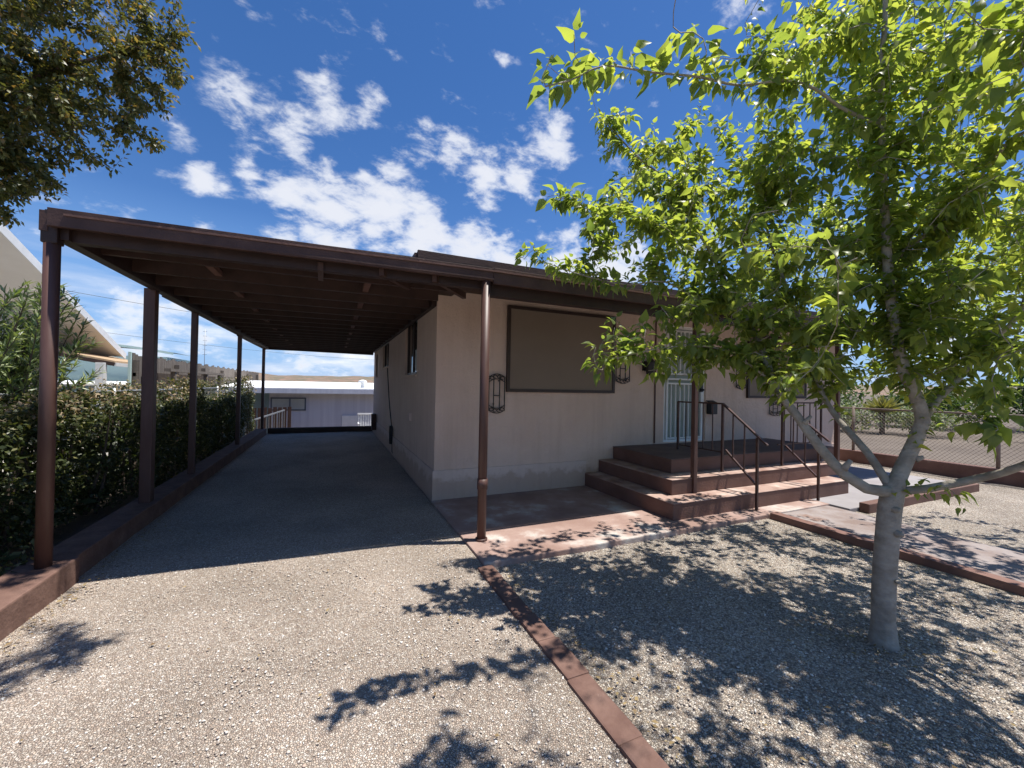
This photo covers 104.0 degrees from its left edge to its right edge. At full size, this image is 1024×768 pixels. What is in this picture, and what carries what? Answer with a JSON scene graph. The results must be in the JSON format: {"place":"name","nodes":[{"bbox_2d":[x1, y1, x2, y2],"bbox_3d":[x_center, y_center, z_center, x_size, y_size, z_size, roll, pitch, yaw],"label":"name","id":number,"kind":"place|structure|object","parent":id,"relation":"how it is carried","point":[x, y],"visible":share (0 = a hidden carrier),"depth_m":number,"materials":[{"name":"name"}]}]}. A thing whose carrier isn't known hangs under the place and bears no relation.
{"place":"outdoors","nodes":[
{"label":"outdoors","id":0,"kind":"place"},
{"bbox_2d":[0,431,631,767],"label":"driveway","id":1,"kind":"structure","parent":0,"point":[298,491],"depth_m":2.31,"materials":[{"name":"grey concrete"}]},
{"bbox_2d":[0,0,1023,387],"label":"sky","id":2,"kind":"structure","parent":0,"point":[399,127],"materials":[{"name":"blue"}]},
{"bbox_2d":[2,395,1023,574],"bbox_3d":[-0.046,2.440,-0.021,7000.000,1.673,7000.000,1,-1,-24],"label":"terrain","id":3,"kind":"structure","parent":0,"point":[64,532],"depth_m":11.48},
{"bbox_2d":[0,539,33,575],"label":"ground ivy","id":4,"kind":"object","parent":3,"relation":"on","point":[17,555],"visible":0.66,"depth_m":2.94,"materials":[{"name":"green plant"}]},
{"bbox_2d":[0,279,105,522],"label":"oleander shrub","id":5,"kind":"object","parent":3,"relation":"on","point":[21,374],"visible":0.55,"depth_m":4.11,"materials":[{"name":"green plant"}]},
{"bbox_2d":[0,222,127,425],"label":"gable house","id":6,"kind":"structure","parent":3,"relation":"on","point":[19,262],"depth_m":9.18,"materials":[{"name":"white paint"}]},
{"bbox_2d":[58,380,126,412],"bbox_3d":[-13.087,1.531,12.329,4.250,3.260,2.000,1,-1,-24],"label":"lean to","id":7,"kind":"object","parent":3,"relation":"on","point":[91,385],"visible":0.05,"depth_m":11.88,"materials":[{"name":"white paint"}]},
{"bbox_2d":[0,0,200,229],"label":"shade tree","id":8,"kind":"object","parent":3,"relation":"on","point":[51,67],"visible":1,"depth_m":4.48,"materials":[{"name":"green plant"}]},
{"bbox_2d":[0,386,218,521],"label":"chain link fence","id":9,"kind":"object","parent":3,"relation":"on","point":[212,388],"visible":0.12,"depth_m":5.91,"materials":[{"name":"metal"}]},
{"bbox_2d":[58,344,189,380],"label":"mint shed","id":10,"kind":"structure","parent":3,"relation":"on","point":[115,373],"depth_m":13.61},
{"bbox_2d":[0,373,257,566],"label":"hedge","id":11,"kind":"object","parent":3,"relation":"on","point":[172,420],"visible":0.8,"depth_m":4.79,"materials":[{"name":"green plant"}]},
{"bbox_2d":[0,429,266,641],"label":"kerb wall","id":12,"kind":"structure","parent":3,"relation":"on","point":[27,590],"depth_m":3.31,"materials":[{"name":"red paint"}]},
{"bbox_2d":[157,368,224,396],"bbox_3d":[-10.266,1.104,12.989,0.320,3.030,5.700,1,-1,-24],"label":"grape arbor","id":13,"kind":"object","parent":3,"relation":"on","point":[161,376],"visible":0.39,"depth_m":11.80,"materials":[{"name":"wood"}]},
{"bbox_2d":[127,351,259,419],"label":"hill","id":14,"kind":"structure","parent":3,"relation":"on","point":[134,366],"depth_m":12.42,"materials":[{"name":"brown soil"}]},
{"bbox_2d":[242,410,284,436],"bbox_3d":[-9.230,2.132,14.822,0.040,2.245,2.340,1,0,6],"label":"white garden fence","id":15,"kind":"object","parent":3,"relation":"on","point":[271,414],"visible":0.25,"depth_m":15.28,"materials":[{"name":"metal"}]},
{"bbox_2d":[246,407,290,433],"bbox_3d":[-9.571,2.084,15.782,0.094,2.343,1.636,1,-1,34],"label":"plank fence","id":16,"kind":"object","parent":3,"relation":"on","point":[274,411],"visible":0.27,"depth_m":15.91,"materials":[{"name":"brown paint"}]},
{"bbox_2d":[221,380,373,436],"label":"house","id":17,"kind":"structure","parent":3,"relation":"on","point":[322,404],"depth_m":18.51,"materials":[{"name":"white"}]},
{"bbox_2d":[270,397,305,410],"bbox_3d":[-10.027,0.901,17.949,1.400,0.590,0.038,1,-1,-24],"label":"window","id":18,"kind":"structure","parent":17,"relation":"in","point":[296,404],"depth_m":17.95,"materials":[{"name":"glass"}]},
{"bbox_2d":[342,415,356,425],"bbox_3d":[-7.710,2.358,18.967,0.680,1.720,0.045,1,-1,-24],"label":"side door","id":19,"kind":"structure","parent":17,"relation":"in","point":[346,420],"depth_m":18.95,"materials":[{"name":"white paint"}]},
{"bbox_2d":[268,426,371,433],"bbox_3d":[-5.973,1.476,12.621,2.970,0.240,0.180,1,-1,-24],"label":"timber barrier","id":20,"kind":"object","parent":3,"relation":"on","point":[318,429],"visible":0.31,"depth_m":12.49,"materials":[{"name":"brown wood"}]},
{"bbox_2d":[357,413,372,425],"bbox_3d":[-6.345,2.279,17.269,0.620,2.000,0.610,1,-1,-24],"label":"gate","id":21,"kind":"object","parent":3,"relation":"on","point":[363,414],"visible":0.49,"depth_m":17.47,"materials":[{"name":"paint"}]},
{"bbox_2d":[478,565,669,767],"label":"lawn edging","id":22,"kind":"object","parent":3,"relation":"on","point":[623,733],"visible":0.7,"depth_m":2.03,"materials":[{"name":"red paint"}]},
{"bbox_2d":[371,250,937,501],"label":"house","id":23,"kind":"structure","parent":3,"relation":"on","point":[562,420],"depth_m":5.96,"materials":[{"name":"paint"}]},
{"bbox_2d":[381,342,388,369],"bbox_3d":[-3.250,-0.737,10.405,0.125,0.689,1.350,1,-1,-24],"label":"window","id":24,"kind":"structure","parent":23,"relation":"in","point":[386,345],"depth_m":10.60,"materials":[{"name":"clear glass"}]},
{"bbox_2d":[403,320,417,377],"bbox_3d":[-1.758,-0.645,7.069,0.125,1.054,1.280,1,-1,-24],"label":"window","id":25,"kind":"structure","parent":23,"relation":"in","point":[412,330],"depth_m":7.23,"materials":[{"name":"clear glass"}]},
{"bbox_2d":[488,374,504,413],"bbox_3d":[-0.217,0.133,5.606,0.256,0.561,0.041,1,-1,-24],"label":"wall ornament","id":26,"kind":"object","parent":23,"relation":"attached to","point":[493,379],"depth_m":5.59,"materials":[{"name":"black metal"}]},
{"bbox_2d":[506,305,615,392],"bbox_3d":[0.790,-0.484,6.050,1.885,1.230,0.045,1,-1,-24],"label":"window","id":27,"kind":"structure","parent":23,"relation":"in","point":[545,352],"depth_m":5.97,"materials":[{"name":"glass"}]},
{"bbox_2d":[615,350,629,383],"bbox_3d":[1.800,-0.276,6.509,0.295,0.551,0.041,1,-1,-24],"label":"wall ornament","id":28,"kind":"object","parent":23,"relation":"attached to","point":[616,380],"depth_m":6.49,"materials":[{"name":"black metal"}]},
{"bbox_2d":[642,359,654,375],"bbox_3d":[2.283,-0.299,6.641,0.149,0.316,0.194,1,-1,-24],"label":"wall lamp","id":29,"kind":"object","parent":23,"relation":"attached to","point":[650,366],"visible":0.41,"depth_m":6.59,"materials":[{"name":"black metal"}]},
{"bbox_2d":[663,326,704,441],"bbox_3d":[3.072,-0.002,7.129,1.010,2.040,0.170,1,-1,-24],"label":"security door","id":30,"kind":"structure","parent":23,"relation":"in","point":[673,393],"depth_m":7.13,"materials":[{"name":"white paint"}]},
{"bbox_2d":[706,400,717,413],"bbox_3d":[3.653,0.425,7.290,0.180,0.251,0.132,1,-1,-24],"label":"mailbox","id":31,"kind":"object","parent":23,"relation":"attached to","point":[709,409],"visible":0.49,"depth_m":7.26,"materials":[{"name":"black metal"}]},
{"bbox_2d":[736,371,746,389],"bbox_3d":[4.390,-0.148,7.668,0.315,0.511,0.041,1,-1,-24],"label":"wall ornament","id":32,"kind":"object","parent":23,"relation":"attached to","point":[739,385],"depth_m":7.62,"materials":[{"name":"black metal"}]},
{"bbox_2d":[769,402,779,415],"bbox_3d":[5.314,0.493,8.082,0.404,0.311,0.041,1,-1,-24],"label":"wall ornament","id":33,"kind":"object","parent":23,"relation":"attached to","point":[773,412],"depth_m":8.05,"materials":[{"name":"black metal"}]},
{"bbox_2d":[746,336,806,398],"bbox_3d":[5.395,-0.330,8.112,1.840,1.240,0.045,1,-1,-24],"label":"window","id":34,"kind":"structure","parent":23,"relation":"in","point":[751,390],"depth_m":7.90,"materials":[{"name":"glass"}]},
{"bbox_2d":[585,438,848,520],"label":"entry steps","id":35,"kind":"structure","parent":3,"relation":"on","point":[655,479],"depth_m":5.60,"materials":[{"name":"red paint"}]},
{"bbox_2d":[676,401,768,510],"bbox_3d":[2.874,0.931,5.601,0.035,1.341,1.431,1,-1,-24],"label":"stair railing","id":36,"kind":"object","parent":35,"relation":"on","point":[756,481],"visible":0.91,"depth_m":5.43,"materials":[{"name":"brown metal"}]},
{"bbox_2d":[777,402,829,500],"bbox_3d":[4.713,0.964,6.037,1.148,1.351,0.724,1,-1,-24],"label":"stair railing","id":37,"kind":"object","parent":35,"relation":"on","point":[820,435],"visible":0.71,"depth_m":6.05,"materials":[{"name":"brown metal"}]},
{"bbox_2d":[840,371,859,404],"bbox_3d":[20.590,-0.334,28.297,7.109,5.569,5.917,1,-1,-24],"label":"background tree","id":38,"kind":"object","parent":3,"relation":"on","point":[850,392],"visible":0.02,"depth_m":26.82,"materials":[{"name":"green plant"}]},
{"bbox_2d":[840,367,869,407],"bbox_3d":[17.496,0.139,23.053,4.075,4.369,5.074,1,-1,-24],"label":"background tree","id":39,"kind":"object","parent":3,"relation":"on","point":[861,395],"visible":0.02,"depth_m":21.74,"materials":[{"name":"green plant"}]},
{"bbox_2d":[840,399,887,430],"bbox_3d":[14.752,1.404,17.451,2.538,1.608,2.991,1,-1,-24],"label":"desert shrub","id":40,"kind":"object","parent":3,"relation":"on","point":[857,416],"visible":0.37,"depth_m":17.05,"materials":[{"name":"green plant"}]},
{"bbox_2d":[863,395,902,433],"bbox_3d":[15.425,1.257,16.657,1.393,1.745,1.421,1,-1,-24],"label":"agave plant","id":41,"kind":"object","parent":3,"relation":"on","point":[880,402],"visible":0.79,"depth_m":16.63,"materials":[{"name":"green plant"}]},
{"bbox_2d":[770,512,1023,596],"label":"walkway border","id":42,"kind":"object","parent":3,"relation":"on","point":[994,580],"visible":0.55,"depth_m":3.67,"materials":[{"name":"red concrete"}]},
{"bbox_2d":[859,483,978,513],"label":"yard kerb","id":43,"kind":"structure","parent":3,"relation":"on","point":[869,507],"depth_m":5.78,"materials":[{"name":"red paint"}]},
{"bbox_2d":[875,402,966,432],"bbox_3d":[16.280,1.484,16.210,2.580,1.491,2.750,1,-1,-24],"label":"desert shrub","id":44,"kind":"object","parent":3,"relation":"on","point":[913,419],"visible":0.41,"depth_m":15.87,"materials":[{"name":"green plant"}]},
{"bbox_2d":[840,448,1023,487],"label":"boundary wall","id":45,"kind":"structure","parent":3,"relation":"on","point":[950,469],"depth_m":7.80,"materials":[{"name":"red concrete"}]},
{"bbox_2d":[840,406,1023,470],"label":"chain link fence","id":46,"kind":"object","parent":45,"relation":"on","point":[998,449],"visible":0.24,"depth_m":8.00,"materials":[{"name":"metal"}]},
{"bbox_2d":[867,381,1001,428],"bbox_3d":[20.743,1.017,19.791,4.460,2.699,4.529,1,-1,-24],"label":"background tree","id":47,"kind":"object","parent":3,"relation":"on","point":[957,403],"visible":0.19,"depth_m":19.04,"materials":[{"name":"green plant"}]},
{"bbox_2d":[995,367,1023,414],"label":"background tree","id":48,"kind":"object","parent":3,"relation":"on","point":[1015,406],"visible":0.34,"depth_m":19.18,"materials":[{"name":"green plant"}]},
{"bbox_2d":[431,485,828,567],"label":"patio slab","id":49,"kind":"structure","parent":0,"point":[525,526],"depth_m":4.52,"materials":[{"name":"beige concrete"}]},
{"bbox_2d":[34,207,493,569],"bbox_3d":[-3.845,0.131,7.973,3.336,2.730,10.415,1,-1,-24],"label":"carport","id":50,"kind":"object","parent":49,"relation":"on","point":[265,293],"visible":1,"depth_m":3.91,"materials":[{"name":"brown paint"}]},
{"bbox_2d":[248,371,1021,398],"bbox_3d":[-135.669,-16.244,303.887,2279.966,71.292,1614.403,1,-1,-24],"label":"hills","id":51,"kind":"structure","parent":0,"point":[302,378],"depth_m":656.49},
{"bbox_2d":[71,291,187,311],"bbox_3d":[-12.707,-3.484,20.607,0.015,0.774,26.501,1,-1,34],"label":"utility wire","id":52,"kind":"object","parent":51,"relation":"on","point":[122,300],"visible":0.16,"depth_m":16.02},
{"bbox_2d":[112,333,367,359],"bbox_3d":[-15.668,-2.561,30.238,0.015,0.766,34.410,1,-1,30],"label":"utility wire","id":53,"kind":"object","parent":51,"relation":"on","point":[236,348],"visible":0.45,"depth_m":25.78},
{"bbox_2d":[495,519,1023,767],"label":"gravel bed","id":54,"kind":"object","parent":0,"point":[712,706],"visible":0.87,"depth_m":2.42,"materials":[{"name":"grey gravel"}]},
{"bbox_2d":[3,502,1017,767],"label":"leaf litter","id":55,"kind":"object","parent":54,"relation":"on","point":[599,654],"visible":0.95,"depth_m":2.36,"materials":[{"name":"brown plant"}]},
{"bbox_2d":[514,0,1023,651],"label":"mulberry tree","id":56,"kind":"object","parent":54,"relation":"on","point":[888,242],"visible":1,"depth_m":2.57,"materials":[{"name":"green plant"}]},
{"bbox_2d":[812,466,942,511],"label":"path","id":57,"kind":"structure","parent":0,"point":[852,498],"depth_m":6.04,"materials":[{"name":"concrete"}]},
{"bbox_2d":[783,505,1023,582],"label":"walkway","id":58,"kind":"structure","parent":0,"point":[1005,563],"depth_m":4.07,"materials":[{"name":"concrete"}]},
{"bbox_2d":[840,460,1023,553],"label":"gravel bed","id":59,"kind":"object","parent":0,"point":[994,517],"visible":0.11,"depth_m":5.20,"materials":[{"name":"beige gravel"}]}
]}

